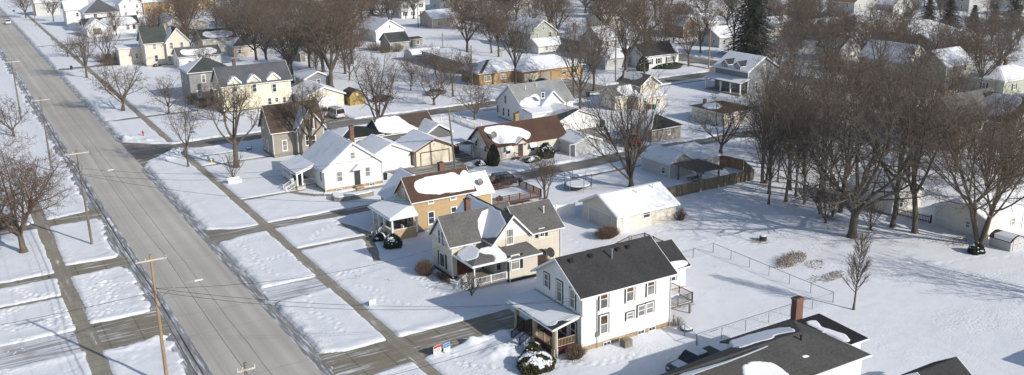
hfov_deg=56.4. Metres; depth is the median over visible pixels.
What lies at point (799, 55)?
bare tree
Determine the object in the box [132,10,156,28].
bare tree
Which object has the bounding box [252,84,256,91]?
window
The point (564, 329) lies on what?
door
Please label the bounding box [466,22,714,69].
sidewalk
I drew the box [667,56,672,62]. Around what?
window
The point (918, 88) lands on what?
bare tree
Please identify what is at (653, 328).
window
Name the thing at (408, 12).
house
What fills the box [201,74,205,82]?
window
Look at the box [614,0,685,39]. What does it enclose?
bare tree
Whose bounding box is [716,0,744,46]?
bare tree
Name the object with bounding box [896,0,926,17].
bare tree
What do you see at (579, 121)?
garage door
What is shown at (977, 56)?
bare tree
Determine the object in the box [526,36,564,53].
garage
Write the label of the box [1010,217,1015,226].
window
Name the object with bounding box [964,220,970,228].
window
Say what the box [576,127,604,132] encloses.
driveway
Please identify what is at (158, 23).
bare tree
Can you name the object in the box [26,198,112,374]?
sidewalk
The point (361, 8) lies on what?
bare tree
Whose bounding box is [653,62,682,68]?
hedge
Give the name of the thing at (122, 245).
overhead cable
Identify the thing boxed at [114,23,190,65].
house
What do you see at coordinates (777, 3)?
bare tree
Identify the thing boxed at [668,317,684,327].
bare shrub
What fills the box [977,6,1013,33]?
bare tree
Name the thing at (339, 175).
window
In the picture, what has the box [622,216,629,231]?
door
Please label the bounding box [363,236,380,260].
footpath
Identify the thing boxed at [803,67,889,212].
bare tree
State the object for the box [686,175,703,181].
picnic table
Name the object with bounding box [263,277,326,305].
driveway
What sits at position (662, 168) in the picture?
window
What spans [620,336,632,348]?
air conditioner
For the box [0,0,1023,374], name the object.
snow ground
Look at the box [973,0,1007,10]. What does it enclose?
bare tree
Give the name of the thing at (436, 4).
house
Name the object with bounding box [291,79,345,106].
garage
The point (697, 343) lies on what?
chain link fence
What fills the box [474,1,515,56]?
bare tree
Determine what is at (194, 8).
bare tree
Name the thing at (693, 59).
avenue
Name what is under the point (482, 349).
overhead cable
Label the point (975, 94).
house
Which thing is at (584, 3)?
bare tree
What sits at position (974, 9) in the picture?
conifer
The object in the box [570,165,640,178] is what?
driveway
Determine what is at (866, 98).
bare tree
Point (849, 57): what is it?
bare tree
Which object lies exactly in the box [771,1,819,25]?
bare tree
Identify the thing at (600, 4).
bare tree
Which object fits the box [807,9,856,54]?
bare tree
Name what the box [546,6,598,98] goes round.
bare tree
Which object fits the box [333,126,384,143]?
house
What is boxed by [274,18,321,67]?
bare tree
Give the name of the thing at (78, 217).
driveway
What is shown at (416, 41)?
hut
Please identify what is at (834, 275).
dry reeds
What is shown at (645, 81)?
house
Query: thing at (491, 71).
house
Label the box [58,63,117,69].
driveway
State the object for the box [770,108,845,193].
bare tree
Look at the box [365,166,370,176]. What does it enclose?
window
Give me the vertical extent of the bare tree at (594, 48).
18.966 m
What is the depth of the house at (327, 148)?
142.52 m
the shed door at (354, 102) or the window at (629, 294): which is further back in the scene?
the shed door at (354, 102)
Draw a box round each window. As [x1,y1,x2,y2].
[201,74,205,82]
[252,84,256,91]
[272,84,276,92]
[282,139,287,151]
[305,135,308,145]
[336,171,343,182]
[350,152,355,159]
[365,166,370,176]
[402,188,404,199]
[427,211,434,224]
[437,228,440,244]
[439,251,444,268]
[440,230,444,247]
[450,206,456,213]
[484,75,490,81]
[496,263,500,271]
[500,74,505,78]
[506,228,513,245]
[510,253,519,270]
[538,227,544,237]
[543,271,549,289]
[556,278,562,303]
[569,286,575,310]
[569,321,576,340]
[598,294,608,310]
[598,312,609,335]
[624,287,634,303]
[625,310,634,320]
[636,303,645,317]
[637,329,644,335]
[643,212,649,218]
[645,274,655,296]
[645,300,654,314]
[648,326,655,331]
[661,166,665,174]
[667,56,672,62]
[899,197,903,208]
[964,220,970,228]
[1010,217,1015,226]
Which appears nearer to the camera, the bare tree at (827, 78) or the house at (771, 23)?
the bare tree at (827, 78)
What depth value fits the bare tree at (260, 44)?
253.26 m
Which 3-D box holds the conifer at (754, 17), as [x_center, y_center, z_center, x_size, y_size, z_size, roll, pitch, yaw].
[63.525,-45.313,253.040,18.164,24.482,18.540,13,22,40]
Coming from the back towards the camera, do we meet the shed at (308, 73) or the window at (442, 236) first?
the shed at (308, 73)
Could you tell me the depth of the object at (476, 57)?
248.84 m
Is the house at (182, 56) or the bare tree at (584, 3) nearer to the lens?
the house at (182, 56)
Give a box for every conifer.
[364,0,380,17]
[718,0,779,59]
[917,0,938,21]
[939,0,960,28]
[964,5,980,31]
[1001,0,1023,29]
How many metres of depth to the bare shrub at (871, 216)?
119.39 m
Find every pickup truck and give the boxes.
[321,105,329,115]
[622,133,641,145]
[665,345,719,371]
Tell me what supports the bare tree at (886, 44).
on the snow ground
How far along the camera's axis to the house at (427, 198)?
123.66 m
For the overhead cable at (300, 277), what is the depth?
91.55 m
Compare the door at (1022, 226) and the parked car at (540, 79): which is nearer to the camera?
the door at (1022, 226)
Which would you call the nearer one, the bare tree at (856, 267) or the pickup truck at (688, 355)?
the pickup truck at (688, 355)
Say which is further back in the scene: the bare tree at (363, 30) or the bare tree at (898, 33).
the bare tree at (363, 30)
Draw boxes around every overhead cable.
[0,50,203,373]
[1,292,151,324]
[6,60,202,374]
[7,61,203,374]
[7,65,196,374]
[8,43,246,372]
[82,156,377,173]
[85,175,402,201]
[86,170,317,179]
[156,288,577,306]
[161,292,574,309]
[178,245,443,287]
[393,312,580,374]
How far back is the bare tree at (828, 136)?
131.47 m
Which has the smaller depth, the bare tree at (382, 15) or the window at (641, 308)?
the window at (641, 308)
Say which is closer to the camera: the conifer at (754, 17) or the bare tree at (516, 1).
the conifer at (754, 17)
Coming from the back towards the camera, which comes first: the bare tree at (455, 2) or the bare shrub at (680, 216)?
the bare tree at (455, 2)
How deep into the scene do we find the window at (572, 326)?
89.42 m
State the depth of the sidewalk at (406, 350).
106.80 m
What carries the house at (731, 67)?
on the snow ground
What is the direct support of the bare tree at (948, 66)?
on the snow ground
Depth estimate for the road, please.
118.97 m
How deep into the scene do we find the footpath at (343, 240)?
119.97 m
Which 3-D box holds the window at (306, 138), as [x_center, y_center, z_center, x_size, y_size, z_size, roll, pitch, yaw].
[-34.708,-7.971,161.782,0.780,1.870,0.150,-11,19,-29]
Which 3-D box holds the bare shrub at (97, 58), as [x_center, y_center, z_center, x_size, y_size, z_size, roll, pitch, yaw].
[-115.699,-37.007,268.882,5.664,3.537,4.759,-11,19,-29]
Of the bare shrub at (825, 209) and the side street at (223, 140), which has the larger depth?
the side street at (223, 140)
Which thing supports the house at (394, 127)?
on the snow ground
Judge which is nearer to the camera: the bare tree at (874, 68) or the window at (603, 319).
the window at (603, 319)
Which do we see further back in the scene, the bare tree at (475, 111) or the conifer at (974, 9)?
the conifer at (974, 9)
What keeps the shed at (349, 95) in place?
on the snow ground
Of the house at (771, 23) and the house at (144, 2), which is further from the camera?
the house at (144, 2)
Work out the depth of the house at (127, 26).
331.65 m
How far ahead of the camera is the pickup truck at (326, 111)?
192.38 m
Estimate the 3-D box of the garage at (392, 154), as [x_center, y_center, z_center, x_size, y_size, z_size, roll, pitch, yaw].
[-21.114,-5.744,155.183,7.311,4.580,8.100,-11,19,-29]
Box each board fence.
[666,160,753,196]
[719,155,743,169]
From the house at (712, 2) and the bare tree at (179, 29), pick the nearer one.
the bare tree at (179, 29)
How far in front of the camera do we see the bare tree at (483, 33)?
267.95 m
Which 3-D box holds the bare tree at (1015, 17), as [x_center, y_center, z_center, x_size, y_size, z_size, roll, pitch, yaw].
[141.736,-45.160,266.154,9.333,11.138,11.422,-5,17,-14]
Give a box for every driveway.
[0,208,102,234]
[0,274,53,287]
[0,331,80,368]
[37,38,136,46]
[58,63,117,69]
[68,256,131,275]
[93,310,172,349]
[204,161,473,244]
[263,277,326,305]
[316,309,524,374]
[323,115,355,123]
[455,150,477,163]
[562,78,601,90]
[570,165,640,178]
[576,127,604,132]
[586,131,645,151]
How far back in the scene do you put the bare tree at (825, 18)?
255.64 m
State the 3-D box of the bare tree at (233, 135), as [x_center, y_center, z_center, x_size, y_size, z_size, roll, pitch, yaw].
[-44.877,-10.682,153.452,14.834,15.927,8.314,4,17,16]
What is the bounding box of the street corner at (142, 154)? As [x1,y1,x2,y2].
[119,141,174,166]
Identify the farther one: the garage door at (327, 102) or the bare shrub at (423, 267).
the garage door at (327, 102)
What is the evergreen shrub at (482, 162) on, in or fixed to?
on the snow ground
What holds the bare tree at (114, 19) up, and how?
on the snow ground
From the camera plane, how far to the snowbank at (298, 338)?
106.47 m
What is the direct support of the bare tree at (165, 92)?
on the snow ground
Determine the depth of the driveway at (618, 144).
168.53 m
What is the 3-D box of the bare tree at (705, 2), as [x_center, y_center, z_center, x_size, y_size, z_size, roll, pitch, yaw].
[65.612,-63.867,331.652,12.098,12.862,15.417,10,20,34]
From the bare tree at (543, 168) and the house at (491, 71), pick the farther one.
the house at (491, 71)
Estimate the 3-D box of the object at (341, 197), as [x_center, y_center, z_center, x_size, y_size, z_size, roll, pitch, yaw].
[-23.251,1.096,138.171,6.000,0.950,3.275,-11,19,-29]
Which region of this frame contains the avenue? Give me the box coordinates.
[374,0,888,97]
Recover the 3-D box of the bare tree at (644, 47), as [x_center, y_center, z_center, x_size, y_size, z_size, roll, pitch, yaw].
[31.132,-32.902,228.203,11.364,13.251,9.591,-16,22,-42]
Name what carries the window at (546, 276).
in the house at (622, 288)
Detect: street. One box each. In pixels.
[174,72,710,147]
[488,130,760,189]
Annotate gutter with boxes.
[0,9,121,142]
[0,47,212,374]
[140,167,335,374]
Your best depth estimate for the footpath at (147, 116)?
196.18 m
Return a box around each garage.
[183,17,209,29]
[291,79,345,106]
[292,41,326,61]
[357,134,411,170]
[395,129,472,166]
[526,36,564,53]
[542,102,598,129]
[578,181,679,231]
[629,114,683,141]
[688,99,752,126]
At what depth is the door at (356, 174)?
142.48 m
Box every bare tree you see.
[0,94,34,135]
[0,130,83,253]
[5,0,35,17]
[37,0,60,21]
[50,37,78,56]
[60,24,97,77]
[80,55,148,110]
[81,18,103,47]
[86,24,120,52]
[102,2,126,35]
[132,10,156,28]
[133,2,162,20]
[139,0,207,38]
[144,0,171,26]
[144,75,186,113]
[147,10,163,26]
[152,89,207,166]
[162,1,206,32]
[170,21,201,45]
[171,0,213,19]
[171,14,202,40]
[173,0,206,16]
[186,77,276,167]
[191,75,247,121]
[192,45,218,59]
[202,0,240,27]
[202,3,218,27]
[205,0,232,17]
[206,0,271,37]
[212,0,263,32]
[213,0,290,59]
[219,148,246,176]
[226,4,269,38]
[228,0,288,59]
[244,0,300,17]
[246,0,296,21]
[247,3,282,53]
[248,6,315,72]
[254,5,316,82]
[266,0,313,20]
[266,0,376,87]
[270,0,348,71]
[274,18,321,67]
[277,76,340,146]
[284,0,337,25]
[285,0,323,19]
[297,0,362,32]
[300,38,329,69]
[315,4,370,63]
[317,23,374,73]
[319,0,358,59]
[325,0,378,25]
[335,43,367,78]
[340,44,411,117]
[345,0,373,17]
[360,0,408,17]
[376,0,406,19]
[395,52,420,75]
[395,66,418,90]
[401,0,424,18]
[409,55,431,80]
[414,68,459,104]
[422,43,471,96]
[423,44,450,72]
[430,53,458,88]
[441,0,477,28]
[441,80,492,119]
[443,0,502,52]
[448,48,478,70]
[450,57,477,84]
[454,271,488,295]
[459,0,512,17]
[466,0,506,52]
[469,0,519,38]
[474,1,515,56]
[487,1,545,83]
[491,0,518,14]
[499,0,537,10]
[508,0,548,18]
[525,149,562,198]
[532,0,585,35]
[536,0,564,21]
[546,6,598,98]
[549,17,614,109]
[558,56,673,186]
[565,0,631,90]
[571,0,591,12]
[581,0,634,24]
[597,0,666,69]
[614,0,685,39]
[624,25,668,72]
[642,0,683,43]
[649,0,689,42]
[651,0,670,17]
[658,0,701,20]
[665,2,709,66]
[676,0,716,52]
[687,88,765,153]
[688,0,716,12]
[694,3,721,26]
[704,0,744,24]
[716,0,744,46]
[729,76,816,193]
[732,55,809,182]
[740,64,795,137]
[746,113,809,204]
[747,46,797,116]
[749,70,807,183]
[749,84,975,238]
[750,50,890,202]
[751,19,806,78]
[751,50,830,189]
[753,104,793,182]
[757,70,862,173]
[757,81,831,202]
[761,0,790,16]
[761,30,832,91]
[762,43,809,90]
[762,76,827,154]
[762,85,831,195]
[765,0,816,22]
[769,73,828,106]
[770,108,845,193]
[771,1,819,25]
[773,19,804,52]
[775,0,820,48]
[776,1,812,61]
[776,15,818,64]
[776,38,828,90]
[783,0,835,20]
[790,94,872,196]
[800,39,844,81]
[801,65,861,99]
[802,0,846,36]
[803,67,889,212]
[803,85,866,186]
[805,23,890,99]
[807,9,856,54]
[807,13,833,39]
[807,18,849,65]
[812,50,896,134]
[814,0,841,18]
[817,0,869,32]
[821,84,894,173]
[823,48,977,227]
[826,54,909,163]
[831,8,854,33]
[833,45,867,73]
[838,231,872,309]
[839,48,992,233]
[839,55,883,86]
[841,26,879,57]
[841,63,908,120]
[842,37,899,91]
[843,10,879,38]
[845,50,944,151]
[847,13,892,45]
[850,41,905,93]
[857,14,895,38]
[858,0,892,27]
[859,0,920,42]
[861,14,906,67]
[864,0,902,25]
[876,0,925,41]
[882,16,918,42]
[882,63,937,138]
[883,53,957,170]
[886,88,1023,244]
[889,50,932,82]
[892,10,938,43]
[892,51,961,159]
[895,23,957,74]
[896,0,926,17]
[900,59,970,104]
[918,1,956,48]
[918,17,982,54]
[926,11,986,56]
[930,11,961,44]
[930,44,989,92]
[931,91,1001,165]
[933,0,947,13]
[939,63,980,94]
[945,21,986,52]
[951,21,1023,80]
[954,5,1004,52]
[956,95,1002,157]
[958,106,1016,188]
[963,73,1023,174]
[971,99,1023,176]
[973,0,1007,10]
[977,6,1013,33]
[978,23,1023,57]
[981,27,1021,65]
[982,3,1014,46]
[989,75,1023,138]
[992,4,1023,53]
[1004,0,1023,19]
[1004,11,1023,40]
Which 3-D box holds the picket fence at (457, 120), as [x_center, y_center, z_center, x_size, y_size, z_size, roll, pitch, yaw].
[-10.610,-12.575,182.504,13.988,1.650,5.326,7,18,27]
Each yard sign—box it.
[369,299,375,305]
[433,344,441,354]
[443,341,449,352]
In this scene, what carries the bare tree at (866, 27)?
on the snow ground
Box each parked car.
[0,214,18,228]
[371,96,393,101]
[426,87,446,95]
[489,171,522,186]
[533,78,546,81]
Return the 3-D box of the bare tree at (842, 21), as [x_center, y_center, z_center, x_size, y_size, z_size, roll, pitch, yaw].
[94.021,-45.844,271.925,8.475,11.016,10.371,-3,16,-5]
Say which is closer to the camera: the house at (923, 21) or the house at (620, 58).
the house at (620, 58)
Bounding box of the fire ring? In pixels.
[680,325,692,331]
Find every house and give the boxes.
[32,0,59,15]
[61,0,87,26]
[78,0,120,18]
[80,15,139,36]
[114,0,142,16]
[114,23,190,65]
[139,0,173,13]
[160,13,180,29]
[171,40,222,66]
[177,57,226,100]
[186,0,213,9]
[192,28,237,51]
[210,59,292,112]
[225,35,257,56]
[258,101,326,157]
[280,125,384,193]
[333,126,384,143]
[359,16,405,41]
[366,111,453,140]
[368,161,541,238]
[393,0,424,17]
[418,8,458,27]
[427,193,564,291]
[430,0,463,8]
[459,54,585,85]
[467,112,566,160]
[495,78,574,120]
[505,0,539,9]
[507,232,693,357]
[508,16,558,47]
[561,23,586,53]
[580,24,632,56]
[585,12,619,26]
[585,45,631,69]
[587,0,641,14]
[598,70,666,109]
[627,40,680,68]
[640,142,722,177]
[660,295,872,374]
[663,14,694,37]
[678,0,727,16]
[686,13,720,26]
[698,24,744,47]
[704,50,781,96]
[747,16,789,35]
[805,17,847,40]
[816,33,858,60]
[827,0,876,16]
[842,10,902,29]
[848,165,924,215]
[857,39,925,81]
[875,0,912,13]
[880,19,955,42]
[907,28,983,50]
[912,46,972,87]
[918,88,1023,150]
[931,182,1023,239]
[937,0,989,11]
[963,59,1023,93]
[997,0,1023,13]
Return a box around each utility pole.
[4,60,21,119]
[31,97,52,170]
[65,150,113,243]
[135,254,202,374]
[235,362,256,374]
[448,107,455,168]
[462,45,472,85]
[615,35,615,81]
[708,27,710,66]
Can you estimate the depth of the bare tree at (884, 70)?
175.50 m
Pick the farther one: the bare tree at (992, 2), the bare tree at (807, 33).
the bare tree at (992, 2)
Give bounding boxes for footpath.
[0,296,60,308]
[103,110,196,122]
[204,156,271,166]
[242,189,304,200]
[289,184,384,195]
[299,235,366,249]
[337,223,373,236]
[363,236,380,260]
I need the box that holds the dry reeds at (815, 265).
[804,260,823,267]
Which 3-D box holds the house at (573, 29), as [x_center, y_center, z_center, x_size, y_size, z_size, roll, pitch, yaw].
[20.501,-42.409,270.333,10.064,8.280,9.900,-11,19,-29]
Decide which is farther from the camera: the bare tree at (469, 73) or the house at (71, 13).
the house at (71, 13)
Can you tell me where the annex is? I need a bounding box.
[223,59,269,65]
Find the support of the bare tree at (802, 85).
on the snow ground
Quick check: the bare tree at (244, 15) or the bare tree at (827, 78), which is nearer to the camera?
the bare tree at (827, 78)
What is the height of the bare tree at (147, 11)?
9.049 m
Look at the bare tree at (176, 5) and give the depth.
311.11 m
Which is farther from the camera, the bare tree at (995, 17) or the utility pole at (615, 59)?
the bare tree at (995, 17)
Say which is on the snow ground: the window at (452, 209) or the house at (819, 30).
the house at (819, 30)
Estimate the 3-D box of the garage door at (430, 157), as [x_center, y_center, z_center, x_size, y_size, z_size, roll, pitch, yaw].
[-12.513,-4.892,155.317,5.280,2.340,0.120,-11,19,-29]
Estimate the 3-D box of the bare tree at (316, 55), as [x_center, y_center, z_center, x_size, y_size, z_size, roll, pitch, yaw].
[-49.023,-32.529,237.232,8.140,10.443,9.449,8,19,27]
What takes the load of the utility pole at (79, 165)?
on the snow ground
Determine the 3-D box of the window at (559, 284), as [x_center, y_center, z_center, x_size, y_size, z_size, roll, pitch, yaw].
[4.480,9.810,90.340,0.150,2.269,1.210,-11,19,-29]
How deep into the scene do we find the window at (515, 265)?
105.21 m
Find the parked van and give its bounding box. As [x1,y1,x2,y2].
[327,106,344,118]
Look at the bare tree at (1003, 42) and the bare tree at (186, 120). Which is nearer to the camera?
the bare tree at (186, 120)
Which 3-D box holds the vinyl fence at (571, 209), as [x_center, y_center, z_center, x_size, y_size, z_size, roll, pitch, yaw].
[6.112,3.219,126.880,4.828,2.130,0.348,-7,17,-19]
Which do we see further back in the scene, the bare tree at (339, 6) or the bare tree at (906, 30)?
the bare tree at (339, 6)
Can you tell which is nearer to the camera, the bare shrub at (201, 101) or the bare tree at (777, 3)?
the bare shrub at (201, 101)
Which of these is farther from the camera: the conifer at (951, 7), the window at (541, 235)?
the conifer at (951, 7)
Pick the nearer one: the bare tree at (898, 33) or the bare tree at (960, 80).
the bare tree at (960, 80)
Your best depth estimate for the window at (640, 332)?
92.13 m
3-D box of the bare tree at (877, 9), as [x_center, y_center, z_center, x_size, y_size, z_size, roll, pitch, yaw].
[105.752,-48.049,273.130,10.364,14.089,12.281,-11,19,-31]
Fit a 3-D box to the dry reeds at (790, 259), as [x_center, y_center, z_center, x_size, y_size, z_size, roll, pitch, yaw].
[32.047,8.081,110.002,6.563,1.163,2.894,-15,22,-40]
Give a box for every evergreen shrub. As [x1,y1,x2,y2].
[373,232,385,241]
[383,233,402,249]
[474,159,487,166]
[486,144,499,166]
[516,351,556,374]
[522,341,542,351]
[524,156,541,162]
[536,142,554,158]
[636,57,648,71]
[967,242,985,254]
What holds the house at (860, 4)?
on the snow ground
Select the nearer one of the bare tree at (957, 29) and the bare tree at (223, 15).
the bare tree at (957, 29)
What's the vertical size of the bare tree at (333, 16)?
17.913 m
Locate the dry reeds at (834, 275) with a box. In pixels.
[820,270,843,281]
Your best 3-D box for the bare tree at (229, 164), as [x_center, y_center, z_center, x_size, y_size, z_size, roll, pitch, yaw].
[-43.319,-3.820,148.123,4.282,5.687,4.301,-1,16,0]
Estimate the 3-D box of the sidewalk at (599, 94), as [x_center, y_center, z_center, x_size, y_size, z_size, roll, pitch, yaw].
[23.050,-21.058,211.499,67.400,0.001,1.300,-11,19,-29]
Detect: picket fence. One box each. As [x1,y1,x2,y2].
[432,114,481,127]
[897,209,931,222]
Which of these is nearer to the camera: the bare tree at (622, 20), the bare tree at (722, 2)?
the bare tree at (622, 20)
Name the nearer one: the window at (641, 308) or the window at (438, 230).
the window at (641, 308)
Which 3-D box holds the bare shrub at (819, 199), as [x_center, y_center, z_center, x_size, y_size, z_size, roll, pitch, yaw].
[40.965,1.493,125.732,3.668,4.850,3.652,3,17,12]
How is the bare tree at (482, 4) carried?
on the snow ground
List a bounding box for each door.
[191,25,205,29]
[318,96,335,106]
[353,96,361,104]
[353,170,360,184]
[379,153,407,170]
[420,148,449,165]
[517,143,523,155]
[524,74,528,82]
[528,72,538,81]
[529,46,535,53]
[540,70,550,79]
[561,325,567,335]
[567,119,581,129]
[582,117,594,128]
[588,205,612,229]
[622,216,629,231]
[633,127,648,140]
[1012,239,1017,250]
[1017,237,1022,249]
[1021,213,1023,228]
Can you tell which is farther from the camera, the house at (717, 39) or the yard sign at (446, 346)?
the house at (717, 39)
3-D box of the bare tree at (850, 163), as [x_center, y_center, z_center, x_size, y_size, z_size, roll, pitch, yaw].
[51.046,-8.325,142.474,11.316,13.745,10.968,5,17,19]
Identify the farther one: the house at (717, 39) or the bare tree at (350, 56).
the house at (717, 39)
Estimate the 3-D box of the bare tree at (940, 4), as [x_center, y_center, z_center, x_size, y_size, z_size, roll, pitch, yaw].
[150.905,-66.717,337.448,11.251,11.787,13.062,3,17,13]
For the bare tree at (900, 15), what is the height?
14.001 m
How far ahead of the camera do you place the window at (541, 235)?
109.75 m
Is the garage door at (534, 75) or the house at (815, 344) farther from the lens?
the garage door at (534, 75)
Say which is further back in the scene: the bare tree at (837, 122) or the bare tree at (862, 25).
the bare tree at (862, 25)
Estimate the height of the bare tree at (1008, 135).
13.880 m
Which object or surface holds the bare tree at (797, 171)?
on the snow ground
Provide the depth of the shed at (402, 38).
278.71 m
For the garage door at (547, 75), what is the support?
in the house at (491, 71)
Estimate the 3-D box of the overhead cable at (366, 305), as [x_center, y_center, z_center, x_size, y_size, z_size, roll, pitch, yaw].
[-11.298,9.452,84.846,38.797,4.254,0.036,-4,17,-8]
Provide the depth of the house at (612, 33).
255.79 m
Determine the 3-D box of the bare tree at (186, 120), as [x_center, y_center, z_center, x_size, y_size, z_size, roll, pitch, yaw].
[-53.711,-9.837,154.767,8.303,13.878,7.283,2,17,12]
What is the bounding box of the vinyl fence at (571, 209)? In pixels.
[554,202,574,216]
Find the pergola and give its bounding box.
[673,158,725,179]
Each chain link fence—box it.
[673,315,696,342]
[693,243,833,345]
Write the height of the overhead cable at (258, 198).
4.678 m
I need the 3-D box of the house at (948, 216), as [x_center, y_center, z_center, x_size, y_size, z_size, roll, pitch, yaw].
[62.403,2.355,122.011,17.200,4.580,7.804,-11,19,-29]
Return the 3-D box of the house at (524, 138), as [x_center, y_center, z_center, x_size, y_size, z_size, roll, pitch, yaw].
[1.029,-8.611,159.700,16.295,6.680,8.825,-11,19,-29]
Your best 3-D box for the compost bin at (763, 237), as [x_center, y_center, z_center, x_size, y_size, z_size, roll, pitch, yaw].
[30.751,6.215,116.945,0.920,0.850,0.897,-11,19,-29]
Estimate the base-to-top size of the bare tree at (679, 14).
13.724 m
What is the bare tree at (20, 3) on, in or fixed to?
on the snow ground
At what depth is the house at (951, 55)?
207.34 m
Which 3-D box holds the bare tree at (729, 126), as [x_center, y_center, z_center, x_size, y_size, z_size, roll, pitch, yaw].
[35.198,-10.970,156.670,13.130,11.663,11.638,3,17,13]
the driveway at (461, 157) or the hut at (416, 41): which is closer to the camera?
the driveway at (461, 157)
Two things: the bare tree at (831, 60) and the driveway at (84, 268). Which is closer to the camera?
the driveway at (84, 268)
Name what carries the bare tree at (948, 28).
on the snow ground
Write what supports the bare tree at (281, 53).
on the snow ground
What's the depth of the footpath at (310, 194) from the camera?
140.94 m
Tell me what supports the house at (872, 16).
on the snow ground
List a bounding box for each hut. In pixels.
[404,46,439,61]
[409,36,423,46]
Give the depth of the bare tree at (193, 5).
369.70 m
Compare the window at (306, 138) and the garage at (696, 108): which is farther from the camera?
the garage at (696, 108)
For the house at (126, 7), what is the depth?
383.37 m
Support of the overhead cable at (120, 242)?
attached to the utility pole at (151, 260)
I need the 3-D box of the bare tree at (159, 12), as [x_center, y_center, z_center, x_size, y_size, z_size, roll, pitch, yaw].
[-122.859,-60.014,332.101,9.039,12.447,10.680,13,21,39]
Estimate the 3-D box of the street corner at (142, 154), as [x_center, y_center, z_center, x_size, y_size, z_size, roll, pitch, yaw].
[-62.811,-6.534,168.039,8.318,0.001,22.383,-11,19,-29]
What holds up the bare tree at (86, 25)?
on the snow ground
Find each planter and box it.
[226,176,241,183]
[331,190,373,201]
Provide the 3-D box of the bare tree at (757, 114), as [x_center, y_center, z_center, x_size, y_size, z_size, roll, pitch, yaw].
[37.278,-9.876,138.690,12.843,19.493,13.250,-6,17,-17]
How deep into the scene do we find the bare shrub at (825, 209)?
121.96 m
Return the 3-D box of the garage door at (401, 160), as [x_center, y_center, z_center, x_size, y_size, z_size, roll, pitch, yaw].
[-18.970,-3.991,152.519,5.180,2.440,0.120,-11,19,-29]
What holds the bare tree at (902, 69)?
on the snow ground
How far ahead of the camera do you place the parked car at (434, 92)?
211.57 m
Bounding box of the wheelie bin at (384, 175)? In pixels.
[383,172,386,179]
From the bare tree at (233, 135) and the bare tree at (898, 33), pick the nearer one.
the bare tree at (233, 135)
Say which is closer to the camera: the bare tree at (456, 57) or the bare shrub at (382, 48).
the bare tree at (456, 57)
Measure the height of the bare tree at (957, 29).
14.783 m
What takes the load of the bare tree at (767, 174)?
on the snow ground
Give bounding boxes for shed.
[293,67,328,85]
[343,87,364,105]
[378,31,410,51]
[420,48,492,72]
[558,129,602,156]
[901,356,971,374]
[988,229,1023,251]
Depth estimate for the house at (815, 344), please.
77.02 m
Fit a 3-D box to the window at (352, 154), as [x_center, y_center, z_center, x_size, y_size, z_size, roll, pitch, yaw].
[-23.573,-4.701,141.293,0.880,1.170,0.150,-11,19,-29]
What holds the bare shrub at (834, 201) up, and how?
on the snow ground
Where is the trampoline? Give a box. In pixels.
[564,170,591,192]
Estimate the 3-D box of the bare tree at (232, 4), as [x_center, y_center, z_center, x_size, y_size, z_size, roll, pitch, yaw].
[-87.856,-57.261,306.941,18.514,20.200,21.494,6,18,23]
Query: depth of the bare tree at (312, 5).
282.82 m
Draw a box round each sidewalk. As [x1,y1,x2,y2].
[26,14,173,141]
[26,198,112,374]
[181,151,442,374]
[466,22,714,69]
[482,79,710,110]
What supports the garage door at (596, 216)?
in the garage at (636, 207)
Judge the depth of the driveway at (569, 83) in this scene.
221.61 m
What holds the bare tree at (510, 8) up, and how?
on the snow ground
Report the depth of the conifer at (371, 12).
348.13 m
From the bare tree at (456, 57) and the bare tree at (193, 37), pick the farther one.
the bare tree at (193, 37)
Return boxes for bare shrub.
[93,52,109,62]
[99,54,117,65]
[106,49,115,59]
[184,94,199,104]
[195,98,206,106]
[365,40,380,50]
[377,43,390,52]
[390,41,403,51]
[414,257,435,275]
[436,272,450,282]
[538,253,549,265]
[565,341,586,359]
[593,224,620,238]
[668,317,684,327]
[674,208,686,220]
[792,167,827,203]
[806,182,843,223]
[810,183,838,213]
[815,176,849,216]
[859,198,887,229]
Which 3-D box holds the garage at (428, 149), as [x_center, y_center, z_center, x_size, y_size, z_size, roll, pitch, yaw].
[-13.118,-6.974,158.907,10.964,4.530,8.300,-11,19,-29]
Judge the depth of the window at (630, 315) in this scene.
90.81 m
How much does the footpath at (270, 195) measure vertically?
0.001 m
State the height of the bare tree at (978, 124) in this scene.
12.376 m
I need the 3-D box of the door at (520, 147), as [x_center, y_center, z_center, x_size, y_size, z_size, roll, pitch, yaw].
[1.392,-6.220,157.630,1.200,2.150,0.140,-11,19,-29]
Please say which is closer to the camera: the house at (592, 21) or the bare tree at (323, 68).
the bare tree at (323, 68)
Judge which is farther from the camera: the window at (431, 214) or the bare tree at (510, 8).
the bare tree at (510, 8)
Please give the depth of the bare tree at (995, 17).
262.07 m
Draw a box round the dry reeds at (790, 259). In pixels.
[775,249,806,268]
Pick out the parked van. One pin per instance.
(340, 112)
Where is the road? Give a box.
[0,11,321,374]
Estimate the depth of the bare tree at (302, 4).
302.61 m
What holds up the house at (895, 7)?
on the snow ground
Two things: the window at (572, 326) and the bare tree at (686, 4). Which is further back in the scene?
the bare tree at (686, 4)
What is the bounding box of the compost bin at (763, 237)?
[759,234,766,241]
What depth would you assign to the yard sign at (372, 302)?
100.07 m
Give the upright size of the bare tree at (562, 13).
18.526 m

